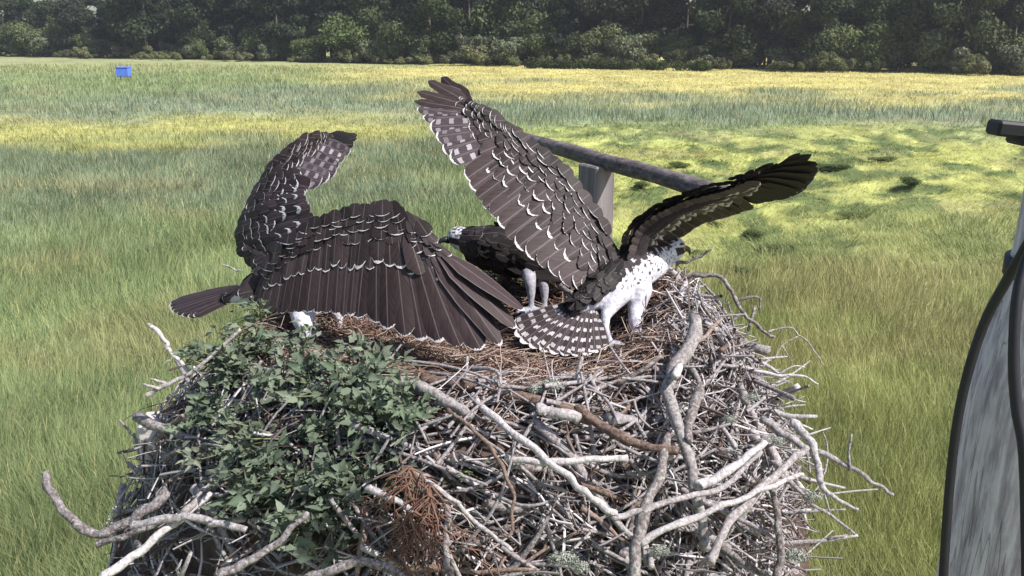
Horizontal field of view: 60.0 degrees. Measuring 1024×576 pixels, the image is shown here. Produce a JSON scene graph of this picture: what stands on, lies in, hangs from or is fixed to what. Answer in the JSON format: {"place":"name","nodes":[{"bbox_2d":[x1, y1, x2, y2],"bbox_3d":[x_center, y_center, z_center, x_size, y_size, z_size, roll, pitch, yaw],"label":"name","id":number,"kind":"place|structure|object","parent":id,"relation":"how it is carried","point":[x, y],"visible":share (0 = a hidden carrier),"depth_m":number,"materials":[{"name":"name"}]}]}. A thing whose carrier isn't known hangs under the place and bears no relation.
{"place":"outdoors","nodes":[
{"label":"outdoors","id":0,"kind":"place"},
{"bbox_2d":[0,49,1023,575],"bbox_3d":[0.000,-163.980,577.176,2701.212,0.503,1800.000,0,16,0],"label":"marsh ground","id":1,"kind":"structure","parent":0,"point":[844,199],"depth_m":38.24,"materials":[{"name":"green plant"}]},
{"bbox_2d":[0,21,18,53],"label":"wild shrub","id":2,"kind":"object","parent":1,"relation":"on","point":[6,33],"visible":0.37,"depth_m":152.41,"materials":[{"name":"green plant"}]},
{"bbox_2d":[3,0,36,22],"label":"dense tree","id":3,"kind":"object","parent":1,"relation":"on","point":[21,6],"visible":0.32,"depth_m":164.95,"materials":[{"name":"green plant"}]},
{"bbox_2d":[9,20,47,56],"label":"wild shrub","id":4,"kind":"object","parent":1,"relation":"on","point":[22,30],"visible":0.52,"depth_m":149.74,"materials":[{"name":"green plant"}]},
{"bbox_2d":[26,0,58,32],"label":"dense tree","id":5,"kind":"object","parent":1,"relation":"on","point":[43,8],"visible":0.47,"depth_m":152.53,"materials":[{"name":"green plant"}]},
{"bbox_2d":[23,32,64,56],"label":"wild shrub","id":6,"kind":"object","parent":1,"relation":"on","point":[39,43],"visible":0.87,"depth_m":149.06,"materials":[{"name":"green plant"}]},
{"bbox_2d":[51,0,97,56],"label":"pale tree","id":7,"kind":"object","parent":1,"relation":"on","point":[71,15],"visible":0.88,"depth_m":146.25,"materials":[{"name":"green plant"}]},
{"bbox_2d":[85,37,119,57],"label":"wild shrub","id":8,"kind":"object","parent":1,"relation":"on","point":[94,47],"visible":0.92,"depth_m":145.58,"materials":[{"name":"green plant"}]},
{"bbox_2d":[91,1,127,46],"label":"dense tree","id":9,"kind":"object","parent":1,"relation":"on","point":[99,31],"visible":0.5,"depth_m":148.45,"materials":[{"name":"green plant"}]},
{"bbox_2d":[101,0,177,45],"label":"dense tree","id":10,"kind":"object","parent":1,"relation":"on","point":[126,18],"visible":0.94,"depth_m":140.67,"materials":[{"name":"green plant"}]},
{"bbox_2d":[147,0,176,47],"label":"pine tree","id":11,"kind":"object","parent":1,"relation":"on","point":[160,13],"visible":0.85,"depth_m":141.81,"materials":[{"name":"green plant"}]},
{"bbox_2d":[172,0,220,56],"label":"dense tree","id":12,"kind":"object","parent":1,"relation":"on","point":[188,25],"visible":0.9,"depth_m":137.44,"materials":[{"name":"green plant"}]},
{"bbox_2d":[183,0,224,36],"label":"pale tree","id":13,"kind":"object","parent":1,"relation":"on","point":[215,26],"visible":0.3,"depth_m":141.45,"materials":[{"name":"green plant"}]},
{"bbox_2d":[204,0,263,40],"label":"broadleaf tree","id":14,"kind":"object","parent":1,"relation":"on","point":[215,15],"visible":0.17,"depth_m":141.05,"materials":[{"name":"green plant"}]},
{"bbox_2d":[218,0,254,43],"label":"pine tree","id":15,"kind":"object","parent":1,"relation":"on","point":[234,9],"visible":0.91,"depth_m":137.85,"materials":[{"name":"green plant"}]},
{"bbox_2d":[237,20,262,43],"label":"wild shrub","id":16,"kind":"object","parent":1,"relation":"on","point":[248,31],"visible":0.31,"depth_m":136.51,"materials":[{"name":"green plant"}]},
{"bbox_2d":[241,36,269,59],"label":"wild shrub","id":17,"kind":"object","parent":1,"relation":"on","point":[251,44],"visible":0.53,"depth_m":132.87,"materials":[{"name":"green plant"}]},
{"bbox_2d":[256,44,279,61],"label":"wild shrub","id":18,"kind":"object","parent":1,"relation":"on","point":[266,52],"visible":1,"depth_m":128.61,"materials":[{"name":"green plant"}]},
{"bbox_2d":[244,0,309,59],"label":"dense tree","id":19,"kind":"object","parent":1,"relation":"on","point":[260,8],"visible":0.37,"depth_m":133.95,"materials":[{"name":"green plant"}]},
{"bbox_2d":[269,0,308,55],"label":"pine tree","id":20,"kind":"object","parent":1,"relation":"on","point":[288,28],"visible":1,"depth_m":128.11,"materials":[{"name":"green plant"}]},
{"bbox_2d":[289,35,328,61],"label":"wild shrub","id":21,"kind":"object","parent":1,"relation":"on","point":[313,51],"visible":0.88,"depth_m":126.17,"materials":[{"name":"green plant"}]},
{"bbox_2d":[300,0,332,57],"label":"dense tree","id":22,"kind":"object","parent":1,"relation":"on","point":[308,7],"visible":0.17,"depth_m":131.87,"materials":[{"name":"green plant"}]},
{"bbox_2d":[305,18,330,60],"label":"wild shrub","id":23,"kind":"object","parent":1,"relation":"on","point":[312,28],"visible":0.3,"depth_m":130.30,"materials":[{"name":"green plant"}]},
{"bbox_2d":[315,0,349,21],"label":"pine tree","id":24,"kind":"object","parent":1,"relation":"on","point":[326,9],"visible":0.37,"depth_m":126.97,"materials":[{"name":"green plant"}]},
{"bbox_2d":[316,16,372,57],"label":"wild shrub","id":25,"kind":"object","parent":1,"relation":"on","point":[337,37],"visible":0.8,"depth_m":122.04,"materials":[{"name":"green plant"}]},
{"bbox_2d":[337,48,360,62],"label":"wild shrub","id":26,"kind":"object","parent":1,"relation":"on","point":[347,56],"visible":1,"depth_m":121.50,"materials":[{"name":"green plant"}]},
{"bbox_2d":[324,2,382,61],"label":"broadleaf tree","id":27,"kind":"object","parent":1,"relation":"on","point":[364,17],"visible":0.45,"depth_m":124.29,"materials":[{"name":"green plant"}]},
{"bbox_2d":[340,0,384,60],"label":"broadleaf tree","id":28,"kind":"object","parent":1,"relation":"on","point":[356,4],"visible":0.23,"depth_m":124.78,"materials":[{"name":"green plant"}]},
{"bbox_2d":[353,37,388,62],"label":"wild shrub","id":29,"kind":"object","parent":1,"relation":"on","point":[365,51],"visible":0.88,"depth_m":121.19,"materials":[{"name":"green plant"}]},
{"bbox_2d":[371,26,409,60],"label":"wild shrub","id":30,"kind":"object","parent":1,"relation":"on","point":[391,47],"visible":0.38,"depth_m":120.16,"materials":[{"name":"green plant"}]},
{"bbox_2d":[375,17,419,63],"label":"wild shrub","id":31,"kind":"object","parent":1,"relation":"on","point":[386,31],"visible":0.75,"depth_m":119.23,"materials":[{"name":"green plant"}]},
{"bbox_2d":[378,0,427,62],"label":"pale tree","id":32,"kind":"object","parent":1,"relation":"on","point":[397,8],"visible":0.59,"depth_m":120.04,"materials":[{"name":"green plant"}]},
{"bbox_2d":[406,33,442,63],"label":"wild shrub","id":33,"kind":"object","parent":1,"relation":"on","point":[422,52],"visible":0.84,"depth_m":119.91,"materials":[{"name":"green plant"}]},
{"bbox_2d":[401,0,465,52],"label":"broadleaf tree","id":34,"kind":"object","parent":1,"relation":"on","point":[446,12],"visible":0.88,"depth_m":119.32,"materials":[{"name":"green plant"}]},
{"bbox_2d":[439,51,463,64],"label":"wild shrub","id":35,"kind":"object","parent":1,"relation":"on","point":[451,57],"visible":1,"depth_m":115.13,"materials":[{"name":"green plant"}]},
{"bbox_2d":[137,411,799,573],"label":"nest platform","id":36,"kind":"structure","parent":1,"relation":"on","point":[145,434],"depth_m":2.33,"materials":[{"name":"wood"}]},
{"bbox_2d":[41,248,893,575],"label":"osprey nest","id":37,"kind":"object","parent":36,"relation":"on","point":[661,444],"visible":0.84,"depth_m":1.96,"materials":[{"name":"wood"}]},
{"bbox_2d":[162,373,237,438],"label":"leafy weed","id":38,"kind":"object","parent":37,"relation":"on","point":[203,416],"visible":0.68,"depth_m":2.07,"materials":[{"name":"green plant"}]},
{"bbox_2d":[164,333,278,391],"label":"leafy weed","id":39,"kind":"object","parent":37,"relation":"on","point":[219,364],"visible":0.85,"depth_m":2.14,"materials":[{"name":"green plant"}]},
{"bbox_2d":[176,411,277,487],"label":"leafy weed","id":40,"kind":"object","parent":37,"relation":"on","point":[218,453],"visible":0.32,"depth_m":1.98,"materials":[{"name":"green plant"}]},
{"bbox_2d":[193,320,280,365],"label":"leafy weed","id":41,"kind":"object","parent":37,"relation":"on","point":[258,334],"visible":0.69,"depth_m":2.20,"materials":[{"name":"green plant"}]},
{"bbox_2d":[198,438,296,528],"bbox_3d":[-0.552,0.406,1.919,0.214,0.203,0.185,0,16,0],"label":"leafy weed","id":42,"kind":"object","parent":37,"relation":"on","point":[221,502],"visible":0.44,"depth_m":1.90,"materials":[{"name":"green plant"}]},
{"bbox_2d":[226,295,271,323],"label":"leafy weed","id":43,"kind":"object","parent":37,"relation":"on","point":[252,318],"visible":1,"depth_m":2.28,"materials":[{"name":"green plant"}]},
{"bbox_2d":[217,340,329,428],"bbox_3d":[-0.551,0.227,2.069,0.303,0.196,0.238,0,16,0],"label":"leafy weed","id":44,"kind":"object","parent":37,"relation":"on","point":[255,380],"visible":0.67,"depth_m":2.03,"materials":[{"name":"green plant"}]},
{"bbox_2d":[215,400,345,478],"bbox_3d":[-0.499,0.320,1.927,0.280,0.190,0.181,-5,17,-15],"label":"leafy weed","id":45,"kind":"object","parent":37,"relation":"on","point":[282,439],"visible":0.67,"depth_m":1.93,"materials":[{"name":"green plant"}]},
{"bbox_2d":[233,447,362,562],"bbox_3d":[-0.450,0.453,1.875,0.199,0.224,0.304,-13,21,-37],"label":"leafy weed","id":46,"kind":"object","parent":37,"relation":"on","point":[308,492],"visible":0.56,"depth_m":1.82,"materials":[{"name":"green plant"}]},
{"bbox_2d":[254,469,359,575],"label":"leafy weed","id":47,"kind":"object","parent":37,"relation":"on","point":[281,526],"visible":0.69,"depth_m":1.83,"materials":[{"name":"green plant"}]},
{"bbox_2d":[264,319,356,388],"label":"leafy weed","id":48,"kind":"object","parent":37,"relation":"on","point":[309,361],"visible":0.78,"depth_m":2.10,"materials":[{"name":"green plant"}]},
{"bbox_2d":[226,426,411,512],"bbox_3d":[-0.394,0.386,1.839,0.390,0.205,0.200,-7,18,-22],"label":"leafy weed","id":49,"kind":"object","parent":37,"relation":"on","point":[278,486],"visible":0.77,"depth_m":1.83,"materials":[{"name":"green plant"}]},
{"bbox_2d":[260,346,401,420],"bbox_3d":[-0.400,0.227,1.945,0.262,0.188,0.279,-10,19,-30],"label":"leafy weed","id":50,"kind":"object","parent":37,"relation":"on","point":[371,376],"visible":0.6,"depth_m":1.94,"materials":[{"name":"green plant"}]},
{"bbox_2d":[169,130,524,350],"bbox_3d":[-0.500,-0.095,2.390,0.622,0.554,0.995,-12,20,-35],"label":"osprey","id":51,"kind":"object","parent":37,"relation":"on","point":[385,263],"visible":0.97,"depth_m":2.34,"materials":[{"name":"brown"}]},
{"bbox_2d":[299,403,435,534],"bbox_3d":[-0.306,0.408,1.830,0.268,0.282,0.201,-6,17,-20],"label":"leafy weed","id":52,"kind":"object","parent":37,"relation":"on","point":[351,490],"visible":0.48,"depth_m":1.86,"materials":[{"name":"green plant"}]},
{"bbox_2d":[315,329,420,390],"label":"leafy weed","id":53,"kind":"object","parent":37,"relation":"on","point":[355,351],"visible":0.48,"depth_m":2.03,"materials":[{"name":"green plant"}]},
{"bbox_2d":[304,361,440,487],"bbox_3d":[-0.298,0.284,1.899,0.283,0.214,0.180,5,17,17],"label":"leafy weed","id":54,"kind":"object","parent":37,"relation":"on","point":[373,421],"visible":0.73,"depth_m":1.89,"materials":[{"name":"green plant"}]},
{"bbox_2d":[365,361,437,424],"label":"leafy weed","id":55,"kind":"object","parent":37,"relation":"on","point":[390,389],"visible":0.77,"depth_m":1.91,"materials":[{"name":"green plant"}]},
{"bbox_2d":[441,454,497,497],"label":"leafy weed","id":56,"kind":"object","parent":37,"relation":"on","point":[466,472],"visible":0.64,"depth_m":1.88,"materials":[{"name":"green plant"}]},
{"bbox_2d":[438,221,560,314],"bbox_3d":[0.022,-0.079,2.860,0.430,0.268,0.311,12,20,36],"label":"osprey","id":57,"kind":"object","parent":37,"relation":"on","point":[493,248],"visible":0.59,"depth_m":2.77,"materials":[{"name":"brown"}]},
{"bbox_2d":[414,76,818,355],"bbox_3d":[0.284,-0.224,2.490,1.146,0.699,0.506,0,16,0],"label":"osprey","id":58,"kind":"object","parent":37,"relation":"on","point":[534,197],"visible":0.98,"depth_m":2.47,"materials":[{"name":"brown"}]},
{"bbox_2d":[446,0,503,62],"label":"dense tree","id":59,"kind":"object","parent":1,"relation":"on","point":[455,30],"visible":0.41,"depth_m":120.47,"materials":[{"name":"green plant"}]},
{"bbox_2d":[462,45,489,65],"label":"wild shrub","id":60,"kind":"object","parent":1,"relation":"on","point":[477,55],"visible":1,"depth_m":113.12,"materials":[{"name":"green plant"}]},
{"bbox_2d":[466,1,524,63],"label":"broadleaf tree","id":61,"kind":"object","parent":1,"relation":"on","point":[509,14],"visible":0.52,"depth_m":118.56,"materials":[{"name":"green plant"}]},
{"bbox_2d":[470,34,530,65],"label":"wild shrub","id":62,"kind":"object","parent":1,"relation":"on","point":[504,50],"visible":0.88,"depth_m":113.63,"materials":[{"name":"green plant"}]},
{"bbox_2d":[0,0,1021,67],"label":"woodland understorey","id":63,"kind":"object","parent":1,"relation":"on","point":[155,47],"visible":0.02,"depth_m":120.65,"materials":[{"name":"green plant"}]},
{"bbox_2d":[481,0,540,37],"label":"broadleaf tree","id":64,"kind":"object","parent":1,"relation":"on","point":[490,4],"visible":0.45,"depth_m":118.14,"materials":[{"name":"green plant"}]},
{"bbox_2d":[0,62,1023,169],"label":"marsh grass","id":65,"kind":"structure","parent":1,"relation":"on","point":[603,108],"depth_m":52.47,"materials":[{"name":"green plant"}]},
{"bbox_2d":[516,11,557,60],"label":"wild shrub","id":66,"kind":"object","parent":1,"relation":"on","point":[535,22],"visible":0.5,"depth_m":115.06,"materials":[{"name":"green plant"}]},
{"bbox_2d":[524,27,557,58],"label":"wild shrub","id":67,"kind":"object","parent":1,"relation":"on","point":[536,43],"visible":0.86,"depth_m":113.66,"materials":[{"name":"green plant"}]},
{"bbox_2d":[542,0,578,53],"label":"pine tree","id":68,"kind":"object","parent":1,"relation":"on","point":[560,22],"visible":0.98,"depth_m":113.09,"materials":[{"name":"green plant"}]},
{"bbox_2d":[560,29,595,57],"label":"wild shrub","id":69,"kind":"object","parent":1,"relation":"on","point":[576,42],"visible":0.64,"depth_m":112.05,"materials":[{"name":"green plant"}]},
{"bbox_2d":[564,0,608,35],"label":"broadleaf tree","id":70,"kind":"object","parent":1,"relation":"on","point":[580,19],"visible":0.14,"depth_m":120.80,"materials":[{"name":"green plant"}]},
{"bbox_2d":[577,31,606,60],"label":"wild shrub","id":71,"kind":"object","parent":1,"relation":"on","point":[592,43],"visible":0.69,"depth_m":110.88,"materials":[{"name":"green plant"}]},
{"bbox_2d":[574,0,635,55],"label":"pale tree","id":72,"kind":"object","parent":1,"relation":"on","point":[609,9],"visible":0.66,"depth_m":111.29,"materials":[{"name":"green plant"}]},
{"bbox_2d":[589,22,628,56],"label":"wild shrub","id":73,"kind":"object","parent":1,"relation":"on","point":[599,36],"visible":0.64,"depth_m":110.71,"materials":[{"name":"green plant"}]},
{"bbox_2d":[524,57,712,71],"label":"hedge","id":74,"kind":"object","parent":1,"relation":"on","point":[574,63],"visible":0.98,"depth_m":102.54,"materials":[{"name":"green plant"}]},
{"bbox_2d":[605,33,650,61],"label":"wild shrub","id":75,"kind":"object","parent":1,"relation":"on","point":[629,48],"visible":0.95,"depth_m":108.01,"materials":[{"name":"green plant"}]},
{"bbox_2d":[601,0,674,61],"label":"dense tree","id":76,"kind":"object","parent":1,"relation":"on","point":[640,26],"visible":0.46,"depth_m":112.33,"materials":[{"name":"green plant"}]},
{"bbox_2d":[625,0,681,47],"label":"broadleaf tree","id":77,"kind":"object","parent":1,"relation":"on","point":[658,16],"visible":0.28,"depth_m":112.63,"materials":[{"name":"green plant"}]},
{"bbox_2d":[642,30,669,56],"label":"wild shrub","id":78,"kind":"object","parent":1,"relation":"on","point":[656,42],"visible":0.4,"depth_m":109.49,"materials":[{"name":"green plant"}]},
{"bbox_2d":[661,47,688,67],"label":"wild shrub","id":79,"kind":"object","parent":1,"relation":"on","point":[675,56],"visible":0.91,"depth_m":105.83,"materials":[{"name":"green plant"}]},
{"bbox_2d":[666,44,709,64],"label":"wild shrub","id":80,"kind":"object","parent":1,"relation":"on","point":[693,54],"visible":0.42,"depth_m":106.51,"materials":[{"name":"green plant"}]},
{"bbox_2d":[659,0,721,45],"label":"dense tree","id":81,"kind":"object","parent":1,"relation":"on","point":[682,11],"visible":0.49,"depth_m":111.51,"materials":[{"name":"green plant"}]},
{"bbox_2d":[688,0,764,56],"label":"broadleaf tree","id":82,"kind":"object","parent":1,"relation":"on","point":[710,13],"visible":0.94,"depth_m":104.60,"materials":[{"name":"green plant"}]},
{"bbox_2d":[710,46,761,67],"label":"wild shrub","id":83,"kind":"object","parent":1,"relation":"on","point":[736,57],"visible":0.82,"depth_m":105.37,"materials":[{"name":"green plant"}]},
{"bbox_2d":[735,0,800,62],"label":"pale tree","id":84,"kind":"object","parent":1,"relation":"on","point":[787,6],"visible":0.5,"depth_m":102.92,"materials":[{"name":"green plant"}]},
{"bbox_2d":[739,0,798,63],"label":"dense tree","id":85,"kind":"object","parent":1,"relation":"on","point":[761,21],"visible":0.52,"depth_m":103.83,"materials":[{"name":"green plant"}]},
{"bbox_2d":[764,46,804,69],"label":"wild shrub","id":86,"kind":"object","parent":1,"relation":"on","point":[781,55],"visible":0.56,"depth_m":102.76,"materials":[{"name":"green plant"}]},
{"bbox_2d":[773,7,822,57],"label":"wild shrub","id":87,"kind":"object","parent":1,"relation":"on","point":[788,20],"visible":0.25,"depth_m":103.44,"materials":[{"name":"green plant"}]},
{"bbox_2d":[788,0,852,70],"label":"broadleaf tree","id":88,"kind":"object","parent":1,"relation":"on","point":[823,13],"visible":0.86,"depth_m":98.55,"materials":[{"name":"green plant"}]},
{"bbox_2d":[813,50,843,70],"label":"wild shrub","id":89,"kind":"object","parent":1,"relation":"on","point":[824,61],"visible":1,"depth_m":96.85,"materials":[{"name":"green plant"}]},
{"bbox_2d":[797,0,862,41],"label":"dense tree","id":90,"kind":"object","parent":1,"relation":"on","point":[846,13],"visible":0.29,"depth_m":104.16,"materials":[{"name":"green plant"}]},
{"bbox_2d":[806,24,865,70],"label":"wild shrub","id":91,"kind":"object","parent":1,"relation":"on","point":[844,39],"visible":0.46,"depth_m":98.08,"materials":[{"name":"green plant"}]},
{"bbox_2d":[852,37,884,71],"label":"wild shrub","id":92,"kind":"object","parent":1,"relation":"on","point":[865,45],"visible":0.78,"depth_m":97.75,"materials":[{"name":"green plant"}]},
{"bbox_2d":[845,16,904,71],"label":"wild shrub","id":93,"kind":"object","parent":1,"relation":"on","point":[882,32],"visible":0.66,"depth_m":97.70,"materials":[{"name":"green plant"}]},
{"bbox_2d":[867,37,916,70],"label":"wild shrub","id":94,"kind":"object","parent":1,"relation":"on","point":[893,61],"visible":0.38,"depth_m":98.32,"materials":[{"name":"green plant"}]},
{"bbox_2d":[853,0,939,70],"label":"leafy tree","id":95,"kind":"object","parent":1,"relation":"on","point":[911,18],"visible":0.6,"depth_m":97.46,"materials":[{"name":"green plant"}]},
{"bbox_2d":[883,34,921,71],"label":"wild shrub","id":96,"kind":"object","parent":1,"relation":"on","point":[901,46],"visible":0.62,"depth_m":97.75,"materials":[{"name":"green plant"}]},
{"bbox_2d":[902,26,962,71],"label":"wild shrub","id":97,"kind":"object","parent":1,"relation":"on","point":[927,41],"visible":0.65,"depth_m":95.45,"materials":[{"name":"green plant"}]},
{"bbox_2d":[919,0,1012,58],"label":"broadleaf tree","id":98,"kind":"object","parent":1,"relation":"on","point":[979,18],"visible":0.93,"depth_m":92.54,"materials":[{"name":"green plant"}]},
{"bbox_2d":[941,46,993,73],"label":"wild shrub","id":99,"kind":"object","parent":1,"relation":"on","point":[960,52],"visible":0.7,"depth_m":92.57,"materials":[{"name":"green plant"}]},
{"bbox_2d":[957,53,991,74],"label":"wild shrub","id":100,"kind":"object","parent":1,"relation":"on","point":[973,63],"visible":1,"depth_m":90.45,"materials":[{"name":"green plant"}]},
{"bbox_2d":[936,119,1023,575],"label":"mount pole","id":101,"kind":"object","parent":1,"relation":"on","point":[982,530],"visible":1,"depth_m":1.12,"materials":[{"name":"grey metal"}]},
{"bbox_2d":[981,43,1019,73],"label":"wild shrub","id":102,"kind":"object","parent":1,"relation":"on","point":[996,64],"visible":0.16,"depth_m":93.60,"materials":[{"name":"green plant"}]},
{"bbox_2d":[995,0,1023,72],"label":"broadleaf tree","id":103,"kind":"object","parent":1,"relation":"on","point":[1016,19],"visible":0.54,"depth_m":94.13,"materials":[{"name":"green plant"}]},
{"bbox_2d":[999,45,1023,74],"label":"wild shrub","id":104,"kind":"object","parent":1,"relation":"on","point":[1011,52],"visible":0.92,"depth_m":89.99,"materials":[{"name":"green plant"}]},
{"bbox_2d":[524,132,741,238],"bbox_3d":[0.292,0.010,3.511,0.094,1.131,1.737,-8,18,-24],"label":"wooden perch","id":105,"kind":"object","parent":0,"point":[597,170],"visible":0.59,"depth_m":3.27,"materials":[{"name":"grey wood"}]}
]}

